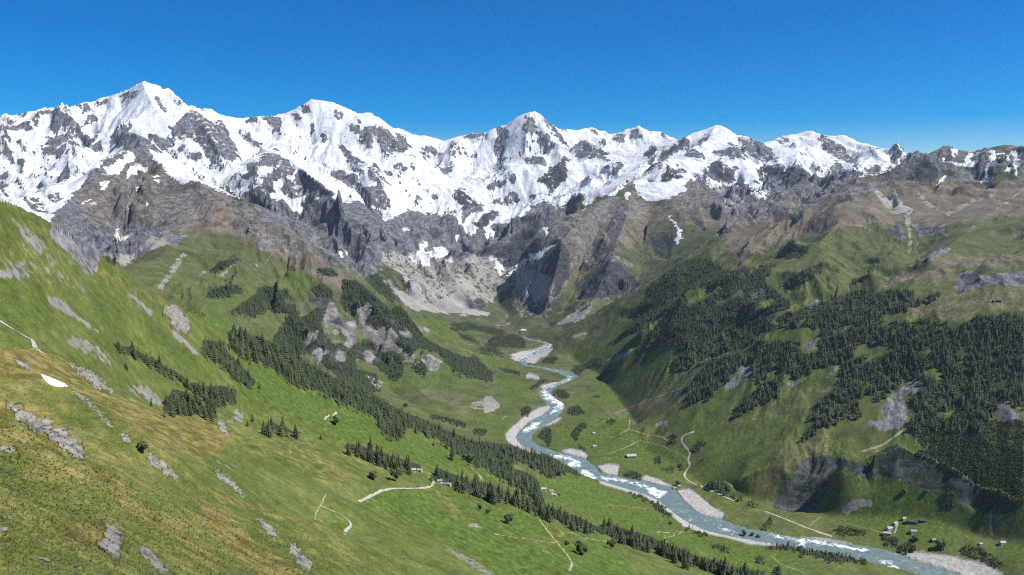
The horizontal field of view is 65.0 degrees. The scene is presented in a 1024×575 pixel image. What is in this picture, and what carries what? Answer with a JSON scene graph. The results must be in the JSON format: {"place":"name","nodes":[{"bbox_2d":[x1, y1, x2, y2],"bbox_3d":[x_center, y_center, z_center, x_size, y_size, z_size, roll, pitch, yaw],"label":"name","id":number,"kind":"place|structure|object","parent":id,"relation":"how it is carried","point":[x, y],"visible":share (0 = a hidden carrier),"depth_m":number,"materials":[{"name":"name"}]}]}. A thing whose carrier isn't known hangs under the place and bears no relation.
{"place":"outdoors","nodes":[
{"label":"outdoors","id":0,"kind":"place"},
{"bbox_2d":[0,321,45,354],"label":"path","id":1,"kind":"structure","parent":0,"point":[34,345],"depth_m":631.05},
{"bbox_2d":[0,138,530,432],"bbox_3d":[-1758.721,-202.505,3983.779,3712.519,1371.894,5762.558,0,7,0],"label":"wooded ridge","id":2,"kind":"structure","parent":0,"point":[142,214],"depth_m":4241.75,"materials":[{"name":"plant"}]},
{"bbox_2d":[314,494,325,519],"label":"path","id":3,"kind":"structure","parent":0,"point":[319,506],"depth_m":538.61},
{"bbox_2d":[322,506,351,534],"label":"path","id":4,"kind":"structure","parent":0,"point":[347,528],"depth_m":535.81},
{"bbox_2d":[0,345,716,574],"bbox_3d":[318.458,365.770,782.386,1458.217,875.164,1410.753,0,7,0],"label":"foreground slope","id":5,"kind":"structure","parent":0,"point":[429,531],"depth_m":441.47,"materials":[{"name":"plant"}]},
{"bbox_2d":[0,445,14,453],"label":"rock outcrop","id":6,"kind":"object","parent":5,"relation":"on","point":[4,449],"visible":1,"depth_m":208.14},
{"bbox_2d":[14,359,31,369],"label":"rock outcrop","id":7,"kind":"object","parent":5,"relation":"on","point":[23,365],"visible":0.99,"depth_m":387.25,"materials":[{"name":"stone"}]},
{"bbox_2d":[35,557,49,561],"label":"boulder","id":8,"kind":"object","parent":5,"relation":"on","point":[44,559],"visible":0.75,"depth_m":88.43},
{"bbox_2d":[5,399,84,461],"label":"rock outcrop","id":9,"kind":"object","parent":5,"relation":"on","point":[63,437],"visible":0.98,"depth_m":334.40,"materials":[{"name":"stone"}]},
{"bbox_2d":[41,374,66,386],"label":"snow patch","id":10,"kind":"object","parent":5,"relation":"on","point":[53,382],"visible":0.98,"depth_m":377.99,"materials":[{"name":"snow"}]},
{"bbox_2d":[63,360,115,395],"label":"rock outcrop","id":11,"kind":"object","parent":5,"relation":"on","point":[90,376],"visible":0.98,"depth_m":581.40,"materials":[{"name":"stone"}]},
{"bbox_2d":[72,389,112,426],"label":"rock outcrop","id":12,"kind":"object","parent":5,"relation":"on","point":[82,397],"visible":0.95,"depth_m":378.36,"materials":[{"name":"stone"}]},
{"bbox_2d":[97,518,124,566],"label":"rock outcrop","id":13,"kind":"object","parent":5,"relation":"on","point":[109,545],"visible":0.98,"depth_m":118.36,"materials":[{"name":"stone"}]},
{"bbox_2d":[120,433,131,444],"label":"rock outcrop","id":14,"kind":"object","parent":5,"relation":"on","point":[126,438],"visible":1,"depth_m":363.97,"materials":[{"name":"stone"}]},
{"bbox_2d":[137,441,148,449],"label":"shrub","id":15,"kind":"object","parent":5,"relation":"on","point":[142,445],"visible":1,"depth_m":363.31,"materials":[{"name":"plant"}]},
{"bbox_2d":[139,546,169,574],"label":"rock outcrop","id":16,"kind":"object","parent":5,"relation":"on","point":[157,563],"visible":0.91,"depth_m":128.66,"materials":[{"name":"stone"}]},
{"bbox_2d":[146,452,178,480],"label":"rock outcrop","id":17,"kind":"object","parent":5,"relation":"on","point":[161,465],"visible":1,"depth_m":363.69,"materials":[{"name":"stone"}]},
{"bbox_2d":[168,404,176,417],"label":"conifer tree","id":18,"kind":"object","parent":5,"relation":"on","point":[172,414],"visible":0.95,"depth_m":680.77,"materials":[{"name":"green plant"}]},
{"bbox_2d":[169,399,177,415],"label":"conifer tree","id":19,"kind":"object","parent":5,"relation":"on","point":[173,407],"visible":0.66,"depth_m":689.10,"materials":[{"name":"green plant"}]},
{"bbox_2d":[175,397,183,413],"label":"conifer tree","id":20,"kind":"object","parent":5,"relation":"on","point":[177,405],"visible":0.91,"depth_m":764.47,"materials":[{"name":"green plant"}]},
{"bbox_2d":[187,399,193,415],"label":"conifer tree","id":21,"kind":"object","parent":5,"relation":"on","point":[190,411],"visible":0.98,"depth_m":776.25,"materials":[{"name":"green plant"}]},
{"bbox_2d":[194,390,199,404],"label":"conifer tree","id":22,"kind":"object","parent":5,"relation":"on","point":[197,399],"visible":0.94,"depth_m":905.28,"materials":[{"name":"green plant"}]},
{"bbox_2d":[202,406,208,419],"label":"conifer tree","id":23,"kind":"object","parent":5,"relation":"on","point":[204,415],"visible":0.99,"depth_m":788.11,"materials":[{"name":"green plant"}]},
{"bbox_2d":[202,390,208,402],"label":"conifer tree","id":24,"kind":"object","parent":5,"relation":"on","point":[204,398],"visible":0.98,"depth_m":930.97,"materials":[{"name":"green plant"}]},
{"bbox_2d":[206,402,213,416],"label":"conifer tree","id":25,"kind":"object","parent":5,"relation":"on","point":[208,410],"visible":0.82,"depth_m":800.56,"materials":[{"name":"green plant"}]},
{"bbox_2d":[212,400,217,416],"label":"conifer tree","id":26,"kind":"object","parent":5,"relation":"on","point":[214,409],"visible":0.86,"depth_m":907.01,"materials":[{"name":"green plant"}]},
{"bbox_2d":[217,419,230,437],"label":"rock outcrop","id":27,"kind":"object","parent":5,"relation":"on","point":[222,427],"visible":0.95,"depth_m":784.42,"materials":[{"name":"stone"}]},
{"bbox_2d":[215,467,243,498],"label":"rock outcrop","id":28,"kind":"object","parent":5,"relation":"on","point":[226,480],"visible":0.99,"depth_m":424.89,"materials":[{"name":"stone"}]},
{"bbox_2d":[260,421,266,434],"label":"conifer tree","id":29,"kind":"object","parent":5,"relation":"on","point":[263,429],"visible":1,"depth_m":841.39,"materials":[{"name":"green plant"}]},
{"bbox_2d":[254,514,277,540],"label":"rock outcrop","id":30,"kind":"object","parent":5,"relation":"on","point":[268,527],"visible":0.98,"depth_m":319.38,"materials":[{"name":"stone"}]},
{"bbox_2d":[265,420,272,437],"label":"conifer tree","id":31,"kind":"object","parent":5,"relation":"on","point":[269,431],"visible":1,"depth_m":842.47,"materials":[{"name":"green plant"}]},
{"bbox_2d":[277,424,283,436],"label":"conifer tree","id":32,"kind":"object","parent":5,"relation":"on","point":[281,433],"visible":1,"depth_m":867.17,"materials":[{"name":"green plant"}]},
{"bbox_2d":[278,416,288,432],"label":"conifer tree","id":33,"kind":"object","parent":5,"relation":"on","point":[283,422],"visible":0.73,"depth_m":879.36,"materials":[{"name":"green plant"}]},
{"bbox_2d":[291,424,299,437],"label":"conifer tree","id":34,"kind":"object","parent":5,"relation":"on","point":[295,433],"visible":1,"depth_m":889.25,"materials":[{"name":"green plant"}]},
{"bbox_2d":[287,542,316,571],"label":"rock outcrop","id":35,"kind":"object","parent":5,"relation":"on","point":[303,561],"visible":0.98,"depth_m":297.01,"materials":[{"name":"stone"}]},
{"bbox_2d":[345,442,350,455],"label":"conifer tree","id":36,"kind":"object","parent":5,"relation":"on","point":[348,451],"visible":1,"depth_m":945.06,"materials":[{"name":"green plant"}]},
{"bbox_2d":[357,441,362,455],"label":"conifer tree","id":37,"kind":"object","parent":5,"relation":"on","point":[359,451],"visible":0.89,"depth_m":967.98,"materials":[{"name":"green plant"}]},
{"bbox_2d":[365,446,373,461],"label":"conifer tree","id":38,"kind":"object","parent":5,"relation":"on","point":[369,456],"visible":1,"depth_m":967.28,"materials":[{"name":"green plant"}]},
{"bbox_2d":[366,437,376,462],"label":"conifer tree","id":39,"kind":"object","parent":5,"relation":"on","point":[370,443],"visible":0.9,"depth_m":973.37,"materials":[{"name":"green plant"}]},
{"bbox_2d":[369,470,377,479],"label":"broadleaf tree","id":40,"kind":"object","parent":5,"relation":"on","point":[373,474],"visible":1,"depth_m":898.98,"materials":[{"name":"green plant"}]},
{"bbox_2d":[376,451,381,466],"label":"conifer tree","id":41,"kind":"object","parent":5,"relation":"on","point":[378,460],"visible":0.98,"depth_m":963.15,"materials":[{"name":"green plant"}]},
{"bbox_2d":[379,447,385,466],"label":"conifer tree","id":42,"kind":"object","parent":5,"relation":"on","point":[382,455],"visible":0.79,"depth_m":974.34,"materials":[{"name":"green plant"}]},
{"bbox_2d":[389,452,395,468],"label":"conifer tree","id":43,"kind":"object","parent":5,"relation":"on","point":[392,462],"visible":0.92,"depth_m":1006.52,"materials":[{"name":"green plant"}]},
{"bbox_2d":[390,468,400,478],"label":"broadleaf tree","id":44,"kind":"object","parent":5,"relation":"on","point":[396,472],"visible":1,"depth_m":925.13,"materials":[{"name":"green plant"}]},
{"bbox_2d":[397,454,405,474],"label":"conifer tree","id":45,"kind":"object","parent":5,"relation":"on","point":[400,466],"visible":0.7,"depth_m":983.45,"materials":[{"name":"green plant"}]},
{"bbox_2d":[405,459,412,474],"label":"conifer tree","id":46,"kind":"object","parent":5,"relation":"on","point":[408,470],"visible":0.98,"depth_m":1023.46,"materials":[{"name":"green plant"}]},
{"bbox_2d":[453,474,464,491],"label":"conifer tree","id":47,"kind":"object","parent":5,"relation":"on","point":[458,485],"visible":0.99,"depth_m":1062.71,"materials":[{"name":"green plant"}]},
{"bbox_2d":[460,470,466,493],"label":"conifer tree","id":48,"kind":"object","parent":5,"relation":"on","point":[462,479],"visible":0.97,"depth_m":1065.73,"materials":[{"name":"green plant"}]},
{"bbox_2d":[473,481,480,496],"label":"conifer tree","id":49,"kind":"object","parent":5,"relation":"on","point":[476,491],"visible":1,"depth_m":1070.02,"materials":[{"name":"green plant"}]},
{"bbox_2d":[485,486,489,501],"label":"conifer tree","id":50,"kind":"object","parent":5,"relation":"on","point":[488,492],"visible":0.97,"depth_m":1067.52,"materials":[{"name":"green plant"}]},
{"bbox_2d":[488,485,497,505],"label":"conifer tree","id":51,"kind":"object","parent":5,"relation":"on","point":[492,497],"visible":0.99,"depth_m":1061.89,"materials":[{"name":"green plant"}]},
{"bbox_2d":[504,513,513,522],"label":"broadleaf tree","id":52,"kind":"object","parent":5,"relation":"on","point":[508,517],"visible":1,"depth_m":987.17,"materials":[{"name":"green plant"}]},
{"bbox_2d":[505,485,512,502],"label":"conifer tree","id":53,"kind":"object","parent":5,"relation":"on","point":[509,496],"visible":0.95,"depth_m":1095.33,"materials":[{"name":"green plant"}]},
{"bbox_2d":[513,483,524,507],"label":"conifer tree","id":54,"kind":"object","parent":5,"relation":"on","point":[518,498],"visible":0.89,"depth_m":1099.13,"materials":[{"name":"green plant"}]},
{"bbox_2d":[521,493,526,510],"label":"conifer tree","id":55,"kind":"object","parent":5,"relation":"on","point":[523,502],"visible":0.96,"depth_m":1106.98,"materials":[{"name":"green plant"}]},
{"bbox_2d":[526,496,532,511],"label":"conifer tree","id":56,"kind":"object","parent":5,"relation":"on","point":[528,504],"visible":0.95,"depth_m":1112.25,"materials":[{"name":"green plant"}]},
{"bbox_2d":[538,501,544,516],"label":"conifer tree","id":57,"kind":"object","parent":5,"relation":"on","point":[541,508],"visible":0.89,"depth_m":1128.23,"materials":[{"name":"green plant"}]},
{"bbox_2d":[545,505,552,522],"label":"conifer tree","id":58,"kind":"object","parent":5,"relation":"on","point":[548,517],"visible":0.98,"depth_m":1096.79,"materials":[{"name":"green plant"}]},
{"bbox_2d":[575,516,580,531],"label":"conifer tree","id":59,"kind":"object","parent":5,"relation":"on","point":[577,524],"visible":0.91,"depth_m":1142.53,"materials":[{"name":"green plant"}]},
{"bbox_2d":[575,540,587,555],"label":"broadleaf tree","id":60,"kind":"object","parent":5,"relation":"on","point":[581,548],"visible":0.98,"depth_m":985.53,"materials":[{"name":"green plant"}]},
{"bbox_2d":[583,519,589,534],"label":"conifer tree","id":61,"kind":"object","parent":5,"relation":"on","point":[586,530],"visible":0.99,"depth_m":1154.17,"materials":[{"name":"green plant"}]},
{"bbox_2d":[606,539,616,548],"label":"broadleaf tree","id":62,"kind":"object","parent":5,"relation":"on","point":[612,542],"visible":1,"depth_m":1096.99,"materials":[{"name":"green plant"}]},
{"bbox_2d":[617,528,624,544],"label":"conifer tree","id":63,"kind":"object","parent":5,"relation":"on","point":[621,539],"visible":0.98,"depth_m":1207.56,"materials":[{"name":"green plant"}]},
{"bbox_2d":[627,533,632,545],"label":"conifer tree","id":64,"kind":"object","parent":5,"relation":"on","point":[630,539],"visible":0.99,"depth_m":1212.10,"materials":[{"name":"green plant"}]},
{"bbox_2d":[634,534,640,549],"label":"conifer tree","id":65,"kind":"object","parent":5,"relation":"on","point":[636,542],"visible":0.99,"depth_m":1211.46,"materials":[{"name":"green plant"}]},
{"bbox_2d":[655,542,660,554],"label":"conifer tree","id":66,"kind":"object","parent":5,"relation":"on","point":[658,549],"visible":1,"depth_m":1229.47,"materials":[{"name":"green plant"}]},
{"bbox_2d":[661,539,668,557],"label":"conifer tree","id":67,"kind":"object","parent":5,"relation":"on","point":[666,548],"visible":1,"depth_m":1222.59,"materials":[{"name":"green plant"}]},
{"bbox_2d":[671,549,678,563],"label":"conifer tree","id":68,"kind":"object","parent":5,"relation":"on","point":[674,558],"visible":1,"depth_m":1191.17,"materials":[{"name":"green plant"}]},
{"bbox_2d":[680,553,688,569],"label":"conifer tree","id":69,"kind":"object","parent":5,"relation":"on","point":[685,564],"visible":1,"depth_m":1170.43,"materials":[{"name":"green plant"}]},
{"bbox_2d":[708,560,714,573],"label":"conifer tree","id":70,"kind":"object","parent":5,"relation":"on","point":[710,568],"visible":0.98,"depth_m":1223.18,"materials":[{"name":"green plant"}]},
{"bbox_2d":[719,556,729,574],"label":"conifer tree","id":71,"kind":"object","parent":5,"relation":"on","point":[725,567],"visible":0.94,"depth_m":1215.45,"materials":[{"name":"green plant"}]},
{"bbox_2d":[729,564,734,574],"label":"conifer tree","id":72,"kind":"object","parent":5,"relation":"on","point":[731,571],"visible":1,"depth_m":1210.72,"materials":[{"name":"green plant"}]},
{"bbox_2d":[358,477,434,502],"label":"road","id":73,"kind":"structure","parent":0,"point":[371,495],"depth_m":861.31,"materials":[{"name":"gravel"}]},
{"bbox_2d":[0,200,889,574],"bbox_3d":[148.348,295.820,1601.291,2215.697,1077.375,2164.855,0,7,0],"label":"hillside","id":74,"kind":"structure","parent":0,"point":[66,296],"depth_m":1084.11,"materials":[{"name":"plant"}]},
{"bbox_2d":[116,340,123,352],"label":"conifer tree","id":75,"kind":"object","parent":74,"relation":"on","point":[119,347],"visible":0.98,"depth_m":840.24,"materials":[{"name":"green plant"}]},
{"bbox_2d":[131,347,136,358],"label":"conifer tree","id":76,"kind":"object","parent":74,"relation":"on","point":[133,355],"visible":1,"depth_m":862.96,"materials":[{"name":"green plant"}]},
{"bbox_2d":[163,395,168,405],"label":"conifer tree","id":77,"kind":"object","parent":74,"relation":"on","point":[165,401],"visible":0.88,"depth_m":857.37,"materials":[{"name":"green plant"}]},
{"bbox_2d":[162,304,191,336],"bbox_3d":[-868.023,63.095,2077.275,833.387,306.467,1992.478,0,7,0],"label":"rock outcrop","id":78,"kind":"object","parent":74,"relation":"on","point":[179,319],"visible":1,"depth_m":1157.23,"materials":[{"name":"stone"}]},
{"bbox_2d":[185,377,190,389],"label":"conifer tree","id":79,"kind":"object","parent":74,"relation":"on","point":[187,384],"visible":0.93,"depth_m":945.07,"materials":[{"name":"green plant"}]},
{"bbox_2d":[215,391,220,405],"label":"conifer tree","id":80,"kind":"object","parent":74,"relation":"on","point":[217,399],"visible":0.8,"depth_m":970.62,"materials":[{"name":"green plant"}]},
{"bbox_2d":[220,390,228,406],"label":"conifer tree","id":81,"kind":"object","parent":74,"relation":"on","point":[224,400],"visible":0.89,"depth_m":988.38,"materials":[{"name":"green plant"}]},
{"bbox_2d":[249,337,256,348],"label":"conifer tree","id":82,"kind":"object","parent":74,"relation":"on","point":[252,344],"visible":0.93,"depth_m":1487.53,"materials":[{"name":"green plant"}]},
{"bbox_2d":[251,345,259,361],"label":"conifer tree","id":83,"kind":"object","parent":74,"relation":"on","point":[255,356],"visible":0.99,"depth_m":1415.64,"materials":[{"name":"green plant"}]},
{"bbox_2d":[264,341,270,356],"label":"conifer tree","id":84,"kind":"object","parent":74,"relation":"on","point":[266,348],"visible":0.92,"depth_m":1515.01,"materials":[{"name":"green plant"}]},
{"bbox_2d":[280,360,287,373],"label":"conifer tree","id":85,"kind":"object","parent":74,"relation":"on","point":[283,369],"visible":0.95,"depth_m":1522.02,"materials":[{"name":"green plant"}]},
{"bbox_2d":[334,382,339,394],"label":"conifer tree","id":86,"kind":"object","parent":74,"relation":"on","point":[336,388],"visible":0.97,"depth_m":1716.55,"materials":[{"name":"green plant"}]},
{"bbox_2d":[376,416,381,427],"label":"conifer tree","id":87,"kind":"object","parent":74,"relation":"on","point":[378,422],"visible":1,"depth_m":1770.69,"materials":[{"name":"green plant"}]},
{"bbox_2d":[449,445,454,458],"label":"conifer tree","id":88,"kind":"object","parent":74,"relation":"on","point":[452,454],"visible":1,"depth_m":1848.60,"materials":[{"name":"green plant"}]},
{"bbox_2d":[462,453,474,464],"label":"broadleaf tree","id":89,"kind":"object","parent":74,"relation":"on","point":[469,457],"visible":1,"depth_m":1959.46,"materials":[{"name":"green plant"}]},
{"bbox_2d":[115,243,1023,574],"bbox_3d":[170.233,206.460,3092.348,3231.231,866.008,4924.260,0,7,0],"label":"conifer forest","id":90,"kind":"object","parent":74,"relation":"on","point":[345,381],"visible":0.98,"depth_m":2940.01,"materials":[{"name":"plant"}]},
{"bbox_2d":[0,81,927,308],"bbox_3d":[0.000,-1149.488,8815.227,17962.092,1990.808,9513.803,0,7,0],"label":"snow mountains","id":91,"kind":"structure","parent":0,"point":[384,197],"depth_m":7917.55,"materials":[{"name":"snow"}]},
{"bbox_2d":[0,0,1023,153],"label":"sky","id":92,"kind":"structure","parent":0,"point":[924,76],"materials":[{"name":"blue"}]},
{"bbox_2d":[539,520,572,571],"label":"path","id":93,"kind":"structure","parent":0,"point":[571,565],"depth_m":963.12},
{"bbox_2d":[607,430,666,440],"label":"path","id":94,"kind":"structure","parent":0,"point":[643,433],"depth_m":3185.87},
{"bbox_2d":[614,374,694,413],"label":"path","id":95,"kind":"structure","parent":0,"point":[657,396],"depth_m":3478.99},
{"bbox_2d":[468,158,848,330],"bbox_3d":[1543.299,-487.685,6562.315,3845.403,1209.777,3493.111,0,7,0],"label":"rocky ridge","id":96,"kind":"structure","parent":0,"point":[608,242],"depth_m":6313.14,"materials":[{"name":"stone"}]},
{"bbox_2d":[383,267,1023,574],"bbox_3d":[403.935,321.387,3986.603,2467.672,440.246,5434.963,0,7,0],"label":"valley floor","id":97,"kind":"structure","parent":0,"point":[495,411],"depth_m":2716.89,"materials":[{"name":"plant"}]},
{"bbox_2d":[626,454,636,457],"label":"barn","id":98,"kind":"structure","parent":97,"relation":"on","point":[631,455],"depth_m":3004.05,"materials":[{"name":"paint"}]},
{"bbox_2d":[883,531,890,535],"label":"farmhouse","id":99,"kind":"object","parent":97,"relation":"on","point":[886,533],"visible":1,"depth_m":2316.21,"materials":[{"name":"paint"}]},
{"bbox_2d":[906,519,917,523],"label":"barn","id":100,"kind":"structure","parent":97,"relation":"on","point":[908,521],"depth_m":2333.30,"materials":[{"name":"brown wood"}]},
{"bbox_2d":[909,529,917,534],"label":"farmhouse","id":101,"kind":"object","parent":97,"relation":"on","point":[913,531],"visible":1,"depth_m":2297.28,"materials":[{"name":"paint"}]},
{"bbox_2d":[935,539,945,546],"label":"broadleaf tree","id":102,"kind":"object","parent":97,"relation":"on","point":[939,543],"visible":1,"depth_m":2219.66,"materials":[{"name":"green plant"}]},
{"bbox_2d":[681,431,733,500],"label":"road","id":103,"kind":"structure","parent":0,"point":[689,463],"depth_m":2884.25,"materials":[{"name":"gravel"}]},
{"bbox_2d":[516,336,957,574],"bbox_3d":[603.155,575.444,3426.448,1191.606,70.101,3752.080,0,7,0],"label":"river","id":104,"kind":"structure","parent":0,"point":[670,498],"depth_m":2542.06,"materials":[{"name":"liquid"}]},
{"bbox_2d":[547,145,1023,430],"bbox_3d":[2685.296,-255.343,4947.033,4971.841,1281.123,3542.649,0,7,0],"label":"mountain","id":105,"kind":"structure","parent":0,"point":[945,206],"depth_m":4188.95,"materials":[{"name":"plant"}]},
{"bbox_2d":[765,511,831,536],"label":"road","id":106,"kind":"structure","parent":0,"point":[802,525],"depth_m":2410.42,"materials":[{"name":"gravel"}]},
{"bbox_2d":[591,249,1023,520],"bbox_3d":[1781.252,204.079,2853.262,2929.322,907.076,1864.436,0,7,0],"label":"wooded hillside","id":107,"kind":"structure","parent":0,"point":[766,436],"depth_m":2859.66,"materials":[{"name":"plant"}]},
{"bbox_2d":[432,324,1023,574],"bbox_3d":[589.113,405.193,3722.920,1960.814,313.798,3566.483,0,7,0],"label":"conifer forest","id":108,"kind":"object","parent":107,"relation":"on","point":[980,454],"visible":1,"depth_m":2428.50,"materials":[{"name":"green plant"}]},
{"bbox_2d":[862,424,908,451],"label":"path","id":109,"kind":"structure","parent":0,"point":[890,439],"depth_m":2579.50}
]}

